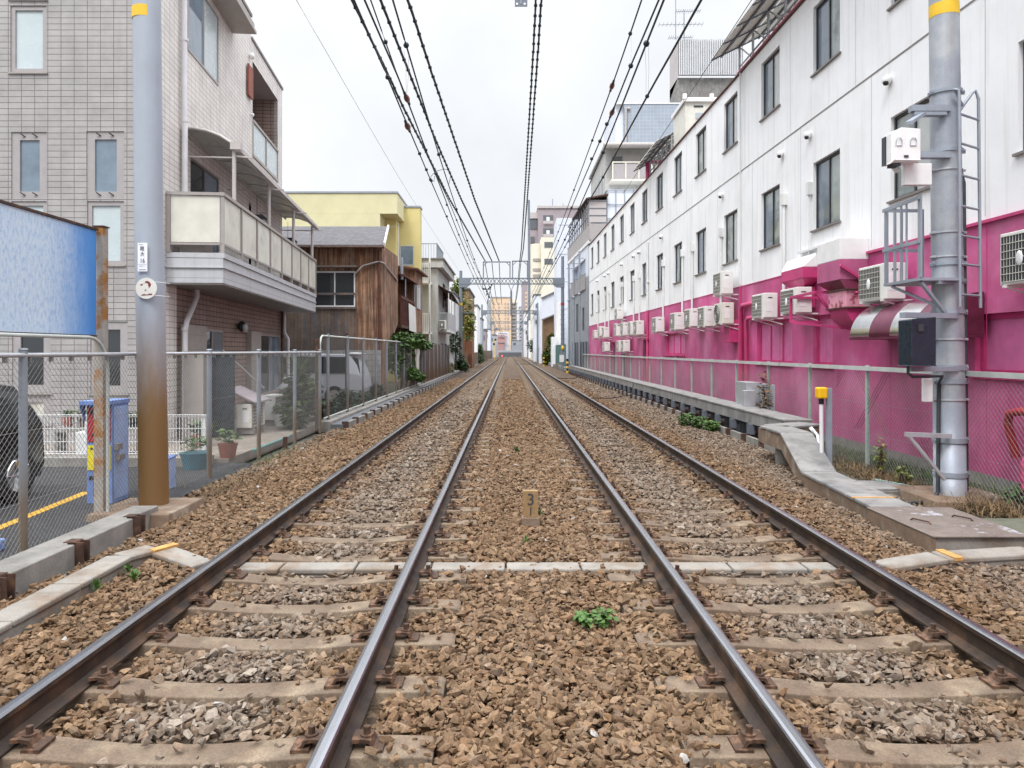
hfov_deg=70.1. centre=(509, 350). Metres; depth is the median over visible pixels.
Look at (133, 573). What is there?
weed
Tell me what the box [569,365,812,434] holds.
raised cable trough
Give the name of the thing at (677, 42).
contact wire
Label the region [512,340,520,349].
white gray block
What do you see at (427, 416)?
sleeper
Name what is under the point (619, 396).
track cable
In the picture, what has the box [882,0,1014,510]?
ladder pole
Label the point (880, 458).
yellow weed
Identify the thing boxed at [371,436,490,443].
sleeper
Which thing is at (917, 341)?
dark equipment box
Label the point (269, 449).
patio
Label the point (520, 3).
hanging plate
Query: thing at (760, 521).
sleeper
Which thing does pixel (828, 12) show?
window
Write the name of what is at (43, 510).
parking line
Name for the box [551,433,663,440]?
sleeper
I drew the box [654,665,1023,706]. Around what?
sleeper
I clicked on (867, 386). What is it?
chain link fence
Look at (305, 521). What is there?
sleeper
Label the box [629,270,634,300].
window
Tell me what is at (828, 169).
window
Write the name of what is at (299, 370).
yucca
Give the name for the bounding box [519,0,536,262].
lashed cable
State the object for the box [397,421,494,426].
sleeper
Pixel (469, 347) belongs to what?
brick wing
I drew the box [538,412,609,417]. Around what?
sleeper
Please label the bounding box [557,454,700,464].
sleeper
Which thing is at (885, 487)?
concrete slab
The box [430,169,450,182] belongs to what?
jumper loop
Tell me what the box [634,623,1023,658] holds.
sleeper
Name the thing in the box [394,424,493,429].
sleeper
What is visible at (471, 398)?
sleeper
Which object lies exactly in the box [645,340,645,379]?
door
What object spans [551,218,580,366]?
white tower
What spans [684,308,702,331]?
air conditioner
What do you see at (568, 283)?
service post
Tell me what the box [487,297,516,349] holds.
orange tower
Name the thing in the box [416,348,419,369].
white board
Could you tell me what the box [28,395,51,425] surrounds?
window
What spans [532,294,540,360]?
white annex
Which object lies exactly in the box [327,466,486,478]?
sleeper
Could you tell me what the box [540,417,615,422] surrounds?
sleeper
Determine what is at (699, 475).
sleeper
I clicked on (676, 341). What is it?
window
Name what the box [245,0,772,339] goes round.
sky
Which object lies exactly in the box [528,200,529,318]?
tall mast
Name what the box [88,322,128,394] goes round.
window
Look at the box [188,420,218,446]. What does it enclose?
potted plant
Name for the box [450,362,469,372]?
dry bush
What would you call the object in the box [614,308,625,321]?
air conditioner
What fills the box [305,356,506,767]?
rail
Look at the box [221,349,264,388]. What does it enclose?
wooden stick
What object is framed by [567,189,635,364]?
apartment block
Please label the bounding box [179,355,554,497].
ground
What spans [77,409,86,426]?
flower pot
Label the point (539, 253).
cream building
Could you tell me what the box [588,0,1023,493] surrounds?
pink white building
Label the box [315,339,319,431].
fence post
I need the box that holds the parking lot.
[0,463,252,560]
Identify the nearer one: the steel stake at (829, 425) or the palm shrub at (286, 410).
the steel stake at (829, 425)
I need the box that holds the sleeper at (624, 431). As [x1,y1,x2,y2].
[545,427,649,433]
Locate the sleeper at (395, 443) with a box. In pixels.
[367,440,491,448]
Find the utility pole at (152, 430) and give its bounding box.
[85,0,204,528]
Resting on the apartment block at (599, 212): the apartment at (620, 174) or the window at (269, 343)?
the apartment at (620, 174)
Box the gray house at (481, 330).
[480,317,483,348]
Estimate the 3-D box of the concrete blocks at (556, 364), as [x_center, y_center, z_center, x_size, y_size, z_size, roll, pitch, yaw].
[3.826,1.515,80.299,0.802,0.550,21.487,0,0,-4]
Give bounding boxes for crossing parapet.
[498,343,521,356]
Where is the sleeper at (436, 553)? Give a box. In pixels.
[201,544,469,566]
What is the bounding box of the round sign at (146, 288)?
[136,278,169,298]
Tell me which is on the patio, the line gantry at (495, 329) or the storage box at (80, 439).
the storage box at (80, 439)
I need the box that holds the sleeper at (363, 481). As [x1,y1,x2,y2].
[311,473,484,486]
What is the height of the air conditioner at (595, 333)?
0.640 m
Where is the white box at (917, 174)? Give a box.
[892,163,931,185]
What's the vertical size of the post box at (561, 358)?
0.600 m
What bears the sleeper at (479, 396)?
on the ballast bed
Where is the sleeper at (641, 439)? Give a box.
[549,436,666,443]
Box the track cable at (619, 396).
[592,382,633,398]
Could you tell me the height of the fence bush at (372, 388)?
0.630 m
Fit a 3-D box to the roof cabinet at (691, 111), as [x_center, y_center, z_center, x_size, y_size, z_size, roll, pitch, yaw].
[7.306,-7.950,25.791,2.789,1.580,2.019,0,0,0]
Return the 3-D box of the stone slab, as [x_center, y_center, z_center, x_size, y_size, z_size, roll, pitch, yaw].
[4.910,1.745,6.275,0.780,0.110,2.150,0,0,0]
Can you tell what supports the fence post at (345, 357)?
on the patio
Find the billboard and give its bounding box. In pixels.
[0,199,109,511]
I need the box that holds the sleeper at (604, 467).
[561,460,713,470]
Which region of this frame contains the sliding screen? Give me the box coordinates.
[183,351,234,439]
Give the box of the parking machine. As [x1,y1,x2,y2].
[79,398,129,502]
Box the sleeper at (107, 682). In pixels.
[0,665,445,708]
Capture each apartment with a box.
[527,199,578,243]
[589,142,663,195]
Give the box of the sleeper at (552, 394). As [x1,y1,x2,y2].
[528,391,584,394]
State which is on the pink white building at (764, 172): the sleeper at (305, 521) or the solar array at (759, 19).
the solar array at (759, 19)
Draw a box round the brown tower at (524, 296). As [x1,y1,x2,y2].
[521,281,527,355]
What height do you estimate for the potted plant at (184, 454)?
0.478 m
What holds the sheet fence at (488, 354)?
on the ground at (291, 444)
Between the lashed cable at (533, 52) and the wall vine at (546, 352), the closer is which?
the lashed cable at (533, 52)
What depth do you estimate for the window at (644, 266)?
32.01 m
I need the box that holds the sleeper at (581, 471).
[563,466,726,478]
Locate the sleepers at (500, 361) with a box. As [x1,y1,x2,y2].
[488,357,530,364]
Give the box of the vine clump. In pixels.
[406,367,427,386]
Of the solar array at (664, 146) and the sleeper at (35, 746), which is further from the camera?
the solar array at (664, 146)
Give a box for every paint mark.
[149,542,178,552]
[851,497,894,497]
[935,549,963,560]
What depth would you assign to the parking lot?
8.69 m
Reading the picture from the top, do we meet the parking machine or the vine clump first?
the vine clump
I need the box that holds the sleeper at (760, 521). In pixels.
[584,513,816,531]
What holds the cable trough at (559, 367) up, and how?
on the ground at (291, 444)
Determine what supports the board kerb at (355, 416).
on the ballast bed
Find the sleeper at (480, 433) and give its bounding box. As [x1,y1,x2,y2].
[387,430,492,436]
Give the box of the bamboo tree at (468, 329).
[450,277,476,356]
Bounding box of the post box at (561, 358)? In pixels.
[559,355,563,361]
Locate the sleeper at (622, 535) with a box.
[591,527,844,547]
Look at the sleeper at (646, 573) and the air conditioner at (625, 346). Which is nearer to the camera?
the sleeper at (646, 573)
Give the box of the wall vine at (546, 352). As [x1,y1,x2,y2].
[541,333,553,364]
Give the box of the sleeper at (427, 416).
[417,414,487,419]
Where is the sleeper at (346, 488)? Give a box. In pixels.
[298,481,482,494]
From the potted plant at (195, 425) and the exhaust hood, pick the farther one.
the exhaust hood
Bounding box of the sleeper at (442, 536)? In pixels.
[221,527,472,547]
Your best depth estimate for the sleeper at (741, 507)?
7.97 m
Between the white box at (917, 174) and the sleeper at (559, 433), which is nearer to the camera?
the white box at (917, 174)
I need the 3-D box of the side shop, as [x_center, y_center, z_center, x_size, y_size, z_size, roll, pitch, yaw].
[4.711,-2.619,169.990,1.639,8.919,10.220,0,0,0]
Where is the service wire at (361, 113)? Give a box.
[296,0,457,268]
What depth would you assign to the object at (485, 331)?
128.00 m
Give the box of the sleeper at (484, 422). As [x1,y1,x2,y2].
[404,419,493,424]
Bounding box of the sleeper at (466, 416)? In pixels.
[413,412,495,417]
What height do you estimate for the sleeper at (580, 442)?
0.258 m
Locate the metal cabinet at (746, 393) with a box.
[736,381,774,433]
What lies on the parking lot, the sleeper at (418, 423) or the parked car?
the parked car
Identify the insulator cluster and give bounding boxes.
[482,284,492,303]
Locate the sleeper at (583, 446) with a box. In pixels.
[553,444,685,453]
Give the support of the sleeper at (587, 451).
on the ballast bed
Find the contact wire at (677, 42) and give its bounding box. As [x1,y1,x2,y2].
[519,0,701,326]
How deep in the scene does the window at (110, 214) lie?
13.05 m
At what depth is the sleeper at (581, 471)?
10.37 m
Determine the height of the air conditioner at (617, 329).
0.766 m
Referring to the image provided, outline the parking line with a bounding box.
[0,492,86,528]
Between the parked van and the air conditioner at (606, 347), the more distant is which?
the air conditioner at (606, 347)
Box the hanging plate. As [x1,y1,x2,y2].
[515,0,526,6]
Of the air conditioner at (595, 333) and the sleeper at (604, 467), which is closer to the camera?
the sleeper at (604, 467)
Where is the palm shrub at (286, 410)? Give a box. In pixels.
[278,367,325,428]
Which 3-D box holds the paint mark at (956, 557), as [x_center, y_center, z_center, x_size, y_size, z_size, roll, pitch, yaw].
[3.635,1.690,6.026,0.072,0.032,0.250,0,0,-3]
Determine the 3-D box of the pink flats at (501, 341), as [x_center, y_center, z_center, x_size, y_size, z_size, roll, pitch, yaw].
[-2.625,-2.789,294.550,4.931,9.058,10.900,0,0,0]
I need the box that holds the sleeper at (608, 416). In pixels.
[540,414,612,419]
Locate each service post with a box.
[566,265,572,371]
[571,258,577,365]
[577,251,583,366]
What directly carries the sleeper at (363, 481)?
on the ballast bed
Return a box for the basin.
[263,393,283,424]
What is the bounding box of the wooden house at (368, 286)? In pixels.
[282,225,427,395]
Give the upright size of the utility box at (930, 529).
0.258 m
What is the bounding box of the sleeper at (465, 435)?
[377,433,492,440]
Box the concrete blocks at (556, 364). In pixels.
[532,362,559,368]
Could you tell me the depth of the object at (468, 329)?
69.88 m
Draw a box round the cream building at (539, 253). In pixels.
[530,237,553,359]
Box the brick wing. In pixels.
[463,312,473,367]
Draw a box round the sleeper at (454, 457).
[347,454,487,464]
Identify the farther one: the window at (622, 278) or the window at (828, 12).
the window at (622, 278)
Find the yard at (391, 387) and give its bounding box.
[388,382,415,393]
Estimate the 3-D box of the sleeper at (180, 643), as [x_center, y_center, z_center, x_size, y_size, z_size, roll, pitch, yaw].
[-1.487,1.781,4.410,2.320,0.258,0.248,0,0,0]
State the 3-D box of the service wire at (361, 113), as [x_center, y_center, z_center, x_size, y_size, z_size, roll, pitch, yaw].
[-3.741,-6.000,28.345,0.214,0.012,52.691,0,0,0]
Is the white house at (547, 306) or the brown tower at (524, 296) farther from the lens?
the brown tower at (524, 296)
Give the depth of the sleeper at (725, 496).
8.56 m
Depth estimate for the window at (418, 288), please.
34.63 m
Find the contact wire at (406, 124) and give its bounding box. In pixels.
[353,0,498,326]
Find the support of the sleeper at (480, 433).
on the ballast bed
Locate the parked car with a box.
[0,384,44,502]
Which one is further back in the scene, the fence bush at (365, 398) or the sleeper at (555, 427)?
the fence bush at (365, 398)
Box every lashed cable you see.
[351,0,484,260]
[379,0,491,260]
[406,0,498,260]
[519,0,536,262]
[520,0,542,261]
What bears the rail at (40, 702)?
on the sleepers at (500, 361)
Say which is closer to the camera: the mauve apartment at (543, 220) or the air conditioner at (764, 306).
the air conditioner at (764, 306)
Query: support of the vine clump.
attached to the fence at (328, 378)
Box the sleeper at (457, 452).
[374,449,488,458]
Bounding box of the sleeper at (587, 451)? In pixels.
[557,449,691,458]
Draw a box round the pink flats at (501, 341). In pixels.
[496,332,508,354]
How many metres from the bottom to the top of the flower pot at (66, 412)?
0.282 m
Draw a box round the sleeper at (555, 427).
[544,424,644,430]
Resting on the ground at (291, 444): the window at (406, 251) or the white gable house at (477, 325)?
the white gable house at (477, 325)
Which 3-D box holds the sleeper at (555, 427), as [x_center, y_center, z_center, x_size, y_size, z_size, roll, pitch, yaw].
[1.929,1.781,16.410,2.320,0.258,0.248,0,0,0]
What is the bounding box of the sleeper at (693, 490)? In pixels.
[570,481,753,494]
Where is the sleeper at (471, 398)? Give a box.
[438,395,499,398]
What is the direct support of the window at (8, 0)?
in the tiled building at (231, 258)
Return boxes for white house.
[422,243,458,344]
[539,292,553,363]
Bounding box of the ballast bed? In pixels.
[38,357,1019,767]
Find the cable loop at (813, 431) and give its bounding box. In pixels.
[809,426,818,442]
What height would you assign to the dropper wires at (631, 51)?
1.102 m
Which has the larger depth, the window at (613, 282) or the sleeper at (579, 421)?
the window at (613, 282)
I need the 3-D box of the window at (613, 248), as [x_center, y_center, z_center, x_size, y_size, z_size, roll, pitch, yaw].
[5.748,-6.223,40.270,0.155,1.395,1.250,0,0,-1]
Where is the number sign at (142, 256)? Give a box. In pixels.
[138,243,146,270]
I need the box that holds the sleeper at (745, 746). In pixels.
[680,724,1023,767]
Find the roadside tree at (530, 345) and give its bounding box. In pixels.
[526,338,532,352]
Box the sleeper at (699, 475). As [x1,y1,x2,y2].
[566,473,732,486]
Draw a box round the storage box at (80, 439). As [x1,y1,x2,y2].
[76,431,84,454]
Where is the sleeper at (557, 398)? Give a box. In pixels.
[530,395,579,398]
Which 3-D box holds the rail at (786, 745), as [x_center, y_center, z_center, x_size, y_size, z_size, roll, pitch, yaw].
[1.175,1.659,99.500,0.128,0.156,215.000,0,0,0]
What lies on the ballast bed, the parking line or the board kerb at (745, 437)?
the board kerb at (745, 437)
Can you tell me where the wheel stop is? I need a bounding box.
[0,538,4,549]
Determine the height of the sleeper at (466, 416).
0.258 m
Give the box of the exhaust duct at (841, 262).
[789,238,869,329]
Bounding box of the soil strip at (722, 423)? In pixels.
[559,369,1021,517]
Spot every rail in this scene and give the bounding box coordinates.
[0,356,501,757]
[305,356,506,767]
[513,356,825,767]
[518,356,1023,690]
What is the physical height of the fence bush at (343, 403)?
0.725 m
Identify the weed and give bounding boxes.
[89,577,102,590]
[121,563,135,572]
[125,569,140,579]
[572,606,619,628]
[755,371,773,410]
[872,437,887,471]
[894,466,912,483]
[1000,484,1023,504]
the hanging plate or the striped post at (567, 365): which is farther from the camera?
the striped post at (567, 365)
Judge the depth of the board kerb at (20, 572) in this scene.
5.99 m
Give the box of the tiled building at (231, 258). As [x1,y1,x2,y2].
[0,0,323,444]
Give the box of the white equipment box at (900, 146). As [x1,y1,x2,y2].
[882,127,920,168]
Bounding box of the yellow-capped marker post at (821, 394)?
[815,387,826,452]
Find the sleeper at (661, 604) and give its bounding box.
[620,590,967,620]
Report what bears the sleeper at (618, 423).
on the ballast bed
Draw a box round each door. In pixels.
[613,342,614,373]
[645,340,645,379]
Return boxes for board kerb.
[0,506,157,600]
[322,370,464,431]
[569,372,774,453]
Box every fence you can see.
[0,348,321,558]
[320,334,422,419]
[423,343,449,382]
[465,352,478,364]
[480,351,492,360]
[550,344,565,366]
[572,341,588,367]
[583,354,1023,509]
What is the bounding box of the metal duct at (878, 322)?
[849,292,983,339]
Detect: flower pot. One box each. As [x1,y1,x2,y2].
[62,409,73,426]
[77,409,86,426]
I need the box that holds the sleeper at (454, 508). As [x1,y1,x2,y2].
[268,501,479,517]
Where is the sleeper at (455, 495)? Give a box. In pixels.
[284,490,480,505]
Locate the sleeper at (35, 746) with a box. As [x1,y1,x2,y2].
[0,724,435,767]
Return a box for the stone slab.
[982,518,1023,532]
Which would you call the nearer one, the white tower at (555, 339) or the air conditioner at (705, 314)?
the air conditioner at (705, 314)
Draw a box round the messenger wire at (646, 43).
[521,0,664,323]
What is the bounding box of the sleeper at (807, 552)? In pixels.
[600,544,864,562]
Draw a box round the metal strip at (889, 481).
[875,479,906,484]
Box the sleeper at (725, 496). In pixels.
[574,490,772,505]
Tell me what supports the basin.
on the patio
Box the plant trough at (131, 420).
[128,412,136,426]
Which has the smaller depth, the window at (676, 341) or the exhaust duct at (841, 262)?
the exhaust duct at (841, 262)
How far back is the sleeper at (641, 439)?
13.98 m
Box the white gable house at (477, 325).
[474,304,480,364]
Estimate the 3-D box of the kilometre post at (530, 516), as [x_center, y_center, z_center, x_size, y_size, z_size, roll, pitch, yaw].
[0.215,1.597,7.330,0.180,0.385,0.140,0,0,0]
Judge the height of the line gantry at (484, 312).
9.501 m
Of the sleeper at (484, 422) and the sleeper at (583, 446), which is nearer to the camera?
the sleeper at (583, 446)
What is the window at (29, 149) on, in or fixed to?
in the tiled building at (231, 258)
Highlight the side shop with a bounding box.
[526,319,529,357]
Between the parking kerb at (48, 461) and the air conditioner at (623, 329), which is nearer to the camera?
the parking kerb at (48, 461)
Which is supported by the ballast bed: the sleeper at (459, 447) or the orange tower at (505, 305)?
the sleeper at (459, 447)
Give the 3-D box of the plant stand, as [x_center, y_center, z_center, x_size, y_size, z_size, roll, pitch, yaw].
[-6.650,1.491,11.900,1.400,0.498,0.400,0,0,0]
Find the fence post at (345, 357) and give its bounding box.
[345,333,348,389]
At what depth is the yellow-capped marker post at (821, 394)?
10.17 m
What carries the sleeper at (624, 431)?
on the ballast bed
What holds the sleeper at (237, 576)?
on the ballast bed
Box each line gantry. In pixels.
[459,256,564,370]
[481,303,538,361]
[490,316,527,357]
[494,324,522,333]
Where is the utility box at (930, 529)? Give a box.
[867,507,1023,552]
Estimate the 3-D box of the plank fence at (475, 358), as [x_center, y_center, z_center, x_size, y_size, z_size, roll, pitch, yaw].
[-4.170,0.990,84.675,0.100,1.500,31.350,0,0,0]
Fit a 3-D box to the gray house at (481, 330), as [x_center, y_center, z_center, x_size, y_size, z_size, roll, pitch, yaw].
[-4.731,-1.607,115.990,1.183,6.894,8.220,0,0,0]
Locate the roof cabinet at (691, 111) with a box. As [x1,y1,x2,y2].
[671,93,716,145]
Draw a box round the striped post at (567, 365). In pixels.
[566,359,568,372]
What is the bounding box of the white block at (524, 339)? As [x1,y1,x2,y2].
[523,311,527,356]
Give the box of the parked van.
[283,352,371,400]
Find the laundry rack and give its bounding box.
[255,214,266,220]
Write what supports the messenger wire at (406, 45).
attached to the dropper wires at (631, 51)
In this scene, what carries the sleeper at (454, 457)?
on the ballast bed
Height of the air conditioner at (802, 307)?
0.668 m
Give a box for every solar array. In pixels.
[633,132,673,173]
[711,0,799,70]
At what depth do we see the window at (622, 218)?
37.61 m
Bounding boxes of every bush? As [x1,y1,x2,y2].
[313,398,340,417]
[332,389,358,410]
[349,390,373,405]
[369,384,385,399]
[449,330,469,371]
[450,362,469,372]
[478,343,485,363]
[677,412,720,430]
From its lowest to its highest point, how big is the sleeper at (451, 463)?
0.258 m
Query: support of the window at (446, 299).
in the white house at (437, 294)
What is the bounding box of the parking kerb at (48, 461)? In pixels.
[43,455,213,466]
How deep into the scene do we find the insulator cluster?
63.77 m
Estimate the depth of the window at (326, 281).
26.04 m
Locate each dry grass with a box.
[184,468,277,497]
[194,431,326,490]
[824,441,1018,517]
[832,455,964,510]
[911,488,1023,517]
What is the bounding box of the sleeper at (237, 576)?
[160,565,466,590]
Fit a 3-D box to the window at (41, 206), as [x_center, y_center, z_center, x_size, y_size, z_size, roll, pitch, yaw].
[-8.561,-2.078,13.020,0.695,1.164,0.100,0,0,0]
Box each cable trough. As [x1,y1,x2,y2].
[0,545,208,643]
[238,562,837,576]
[538,360,565,370]
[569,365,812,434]
[758,422,914,519]
[873,546,1023,572]
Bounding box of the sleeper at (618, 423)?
[543,421,638,428]
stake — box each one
[283,437,287,449]
[826,388,831,463]
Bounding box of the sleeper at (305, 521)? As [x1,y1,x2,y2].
[245,513,476,531]
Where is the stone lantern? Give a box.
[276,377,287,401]
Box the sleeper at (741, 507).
[578,501,793,517]
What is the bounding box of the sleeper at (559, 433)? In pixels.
[547,430,657,437]
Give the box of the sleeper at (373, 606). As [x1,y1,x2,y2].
[117,590,460,620]
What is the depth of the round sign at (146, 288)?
7.76 m
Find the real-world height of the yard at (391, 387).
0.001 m
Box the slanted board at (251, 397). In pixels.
[235,385,269,402]
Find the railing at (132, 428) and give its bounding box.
[38,414,206,455]
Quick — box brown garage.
[541,314,553,364]
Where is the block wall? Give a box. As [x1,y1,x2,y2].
[283,350,380,390]
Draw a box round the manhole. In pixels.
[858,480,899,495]
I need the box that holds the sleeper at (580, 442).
[551,440,676,448]
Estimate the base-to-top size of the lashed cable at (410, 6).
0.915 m
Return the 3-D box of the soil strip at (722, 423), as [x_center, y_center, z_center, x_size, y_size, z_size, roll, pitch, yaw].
[5.800,1.775,32.500,2.400,0.001,75.000,0,0,0]
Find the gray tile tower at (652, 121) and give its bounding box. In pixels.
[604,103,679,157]
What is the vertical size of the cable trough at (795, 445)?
0.670 m
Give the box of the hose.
[252,435,289,451]
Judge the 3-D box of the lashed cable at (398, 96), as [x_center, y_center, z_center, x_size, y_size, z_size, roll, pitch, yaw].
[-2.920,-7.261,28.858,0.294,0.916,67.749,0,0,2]
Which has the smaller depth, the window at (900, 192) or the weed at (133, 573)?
the weed at (133, 573)
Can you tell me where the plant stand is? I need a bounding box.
[53,426,137,454]
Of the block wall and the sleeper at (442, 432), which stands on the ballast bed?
the sleeper at (442, 432)
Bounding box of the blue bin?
[168,454,177,487]
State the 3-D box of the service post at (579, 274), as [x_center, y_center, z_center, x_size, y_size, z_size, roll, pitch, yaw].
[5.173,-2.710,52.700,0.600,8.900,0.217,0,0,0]
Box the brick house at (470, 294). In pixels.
[450,288,474,365]
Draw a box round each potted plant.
[179,436,206,469]
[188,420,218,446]
[215,428,242,457]
[272,402,283,425]
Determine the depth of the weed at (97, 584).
5.34 m
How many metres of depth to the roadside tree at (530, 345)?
127.78 m
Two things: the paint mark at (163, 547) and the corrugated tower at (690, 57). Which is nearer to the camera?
the paint mark at (163, 547)
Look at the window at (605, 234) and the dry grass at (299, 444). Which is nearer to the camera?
the dry grass at (299, 444)
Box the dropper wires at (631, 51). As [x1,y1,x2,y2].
[404,46,648,92]
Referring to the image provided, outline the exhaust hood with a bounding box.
[781,246,816,307]
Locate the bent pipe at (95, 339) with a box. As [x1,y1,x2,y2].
[0,332,109,511]
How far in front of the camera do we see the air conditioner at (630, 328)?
32.40 m
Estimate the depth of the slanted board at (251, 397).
14.71 m
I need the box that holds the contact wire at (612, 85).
[521,0,641,317]
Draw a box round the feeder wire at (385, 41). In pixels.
[370,0,402,90]
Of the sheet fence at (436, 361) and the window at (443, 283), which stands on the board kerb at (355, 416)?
the sheet fence at (436, 361)
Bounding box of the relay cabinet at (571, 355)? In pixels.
[570,350,572,360]
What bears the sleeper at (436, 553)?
on the ballast bed
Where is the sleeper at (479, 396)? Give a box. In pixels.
[440,394,500,397]
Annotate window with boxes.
[8,0,47,0]
[8,6,47,73]
[12,132,46,198]
[12,201,46,212]
[13,332,51,394]
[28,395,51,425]
[87,132,123,198]
[88,201,125,265]
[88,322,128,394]
[187,0,218,85]
[190,158,218,252]
[207,329,223,351]
[261,334,279,394]
[315,271,354,306]
[400,245,413,265]
[416,284,420,309]
[443,283,444,308]
[445,295,447,313]
[601,173,602,194]
[603,234,605,257]
[610,225,614,251]
[610,282,614,307]
[612,157,621,163]
[619,215,623,243]
[619,276,623,304]
[629,204,634,235]
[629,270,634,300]
[641,190,647,224]
[641,263,645,295]
[655,173,662,212]
[655,253,662,290]
[664,332,684,356]
[672,153,681,197]
[672,242,681,284]
[694,127,706,178]
[694,228,706,275]
[722,94,737,154]
[722,210,737,265]
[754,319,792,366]
[759,48,780,122]
[759,185,780,251]
[810,0,840,77]
[810,150,840,232]
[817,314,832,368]
[886,0,901,11]
[886,98,929,203]
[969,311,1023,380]
[1012,42,1023,156]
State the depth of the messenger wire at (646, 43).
11.33 m
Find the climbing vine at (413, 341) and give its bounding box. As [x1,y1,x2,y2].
[388,331,434,389]
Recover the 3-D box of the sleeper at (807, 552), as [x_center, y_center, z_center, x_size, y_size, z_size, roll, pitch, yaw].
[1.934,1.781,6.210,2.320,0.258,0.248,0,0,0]
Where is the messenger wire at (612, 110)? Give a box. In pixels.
[527,0,659,310]
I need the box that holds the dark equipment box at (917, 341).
[897,312,958,399]
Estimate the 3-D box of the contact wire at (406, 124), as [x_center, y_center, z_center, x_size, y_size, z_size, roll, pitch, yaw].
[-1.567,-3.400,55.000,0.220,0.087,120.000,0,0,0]
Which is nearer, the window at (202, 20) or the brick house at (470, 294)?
the window at (202, 20)
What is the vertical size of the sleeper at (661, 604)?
0.258 m
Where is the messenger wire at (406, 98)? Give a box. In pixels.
[364,0,497,322]
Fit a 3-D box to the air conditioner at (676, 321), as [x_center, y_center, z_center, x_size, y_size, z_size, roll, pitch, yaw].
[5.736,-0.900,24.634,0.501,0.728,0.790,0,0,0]
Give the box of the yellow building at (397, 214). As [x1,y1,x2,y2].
[282,191,422,381]
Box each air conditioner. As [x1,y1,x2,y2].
[236,402,264,433]
[439,320,446,330]
[592,330,601,340]
[597,326,606,338]
[602,327,611,339]
[602,342,612,353]
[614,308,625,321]
[614,323,622,338]
[616,340,627,354]
[620,322,630,337]
[620,340,632,354]
[627,321,639,337]
[633,320,645,337]
[652,317,667,335]
[670,312,686,334]
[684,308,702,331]
[697,306,719,331]
[713,271,737,300]
[714,302,737,329]
[752,293,782,325]
[780,287,817,320]
[859,262,912,306]
[1000,229,1023,293]
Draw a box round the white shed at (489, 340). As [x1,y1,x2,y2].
[486,329,491,350]
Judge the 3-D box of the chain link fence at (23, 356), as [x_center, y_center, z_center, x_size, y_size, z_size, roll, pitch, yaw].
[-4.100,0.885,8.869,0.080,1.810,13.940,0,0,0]
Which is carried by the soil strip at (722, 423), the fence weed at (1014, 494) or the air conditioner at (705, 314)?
the fence weed at (1014, 494)
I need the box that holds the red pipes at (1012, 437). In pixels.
[1003,407,1023,497]
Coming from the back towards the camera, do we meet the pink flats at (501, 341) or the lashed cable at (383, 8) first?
the pink flats at (501, 341)
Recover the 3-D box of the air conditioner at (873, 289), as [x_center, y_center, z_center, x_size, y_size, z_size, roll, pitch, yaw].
[5.959,-0.985,11.546,0.501,0.716,0.860,0,0,0]
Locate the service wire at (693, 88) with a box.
[624,0,751,191]
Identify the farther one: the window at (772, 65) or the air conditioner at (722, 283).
the air conditioner at (722, 283)
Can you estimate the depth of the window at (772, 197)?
17.15 m
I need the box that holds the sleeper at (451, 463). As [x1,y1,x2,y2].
[334,460,487,470]
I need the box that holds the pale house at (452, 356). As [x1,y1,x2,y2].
[449,291,459,369]
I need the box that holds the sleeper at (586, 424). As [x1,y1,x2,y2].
[541,419,635,424]
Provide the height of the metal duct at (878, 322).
0.600 m
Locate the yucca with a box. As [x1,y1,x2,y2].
[283,355,311,402]
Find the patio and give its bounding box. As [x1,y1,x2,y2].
[44,409,325,462]
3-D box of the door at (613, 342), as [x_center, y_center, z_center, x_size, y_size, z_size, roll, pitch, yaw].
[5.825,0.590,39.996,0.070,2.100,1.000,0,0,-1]
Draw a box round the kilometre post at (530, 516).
[522,490,539,526]
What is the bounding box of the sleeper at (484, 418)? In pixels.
[405,417,495,421]
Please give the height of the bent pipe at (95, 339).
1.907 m
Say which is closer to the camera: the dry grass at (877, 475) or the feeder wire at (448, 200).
the dry grass at (877, 475)
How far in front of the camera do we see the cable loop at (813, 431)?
11.49 m
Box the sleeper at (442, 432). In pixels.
[389,427,492,433]
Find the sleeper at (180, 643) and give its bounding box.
[65,623,455,658]
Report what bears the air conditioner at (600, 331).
attached to the pink white building at (764, 172)
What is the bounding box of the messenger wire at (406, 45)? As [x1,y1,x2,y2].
[392,0,497,314]
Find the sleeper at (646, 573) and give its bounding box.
[607,565,916,590]
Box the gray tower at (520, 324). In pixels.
[519,307,520,339]
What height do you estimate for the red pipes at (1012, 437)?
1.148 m
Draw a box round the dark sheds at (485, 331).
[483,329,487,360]
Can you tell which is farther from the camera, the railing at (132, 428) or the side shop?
the side shop
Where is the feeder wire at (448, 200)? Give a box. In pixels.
[410,120,499,318]
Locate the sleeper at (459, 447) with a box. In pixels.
[359,444,489,453]
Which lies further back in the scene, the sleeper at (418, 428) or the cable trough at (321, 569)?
the sleeper at (418, 428)
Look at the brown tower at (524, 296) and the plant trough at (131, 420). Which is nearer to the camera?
the plant trough at (131, 420)
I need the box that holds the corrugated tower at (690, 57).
[658,0,743,102]

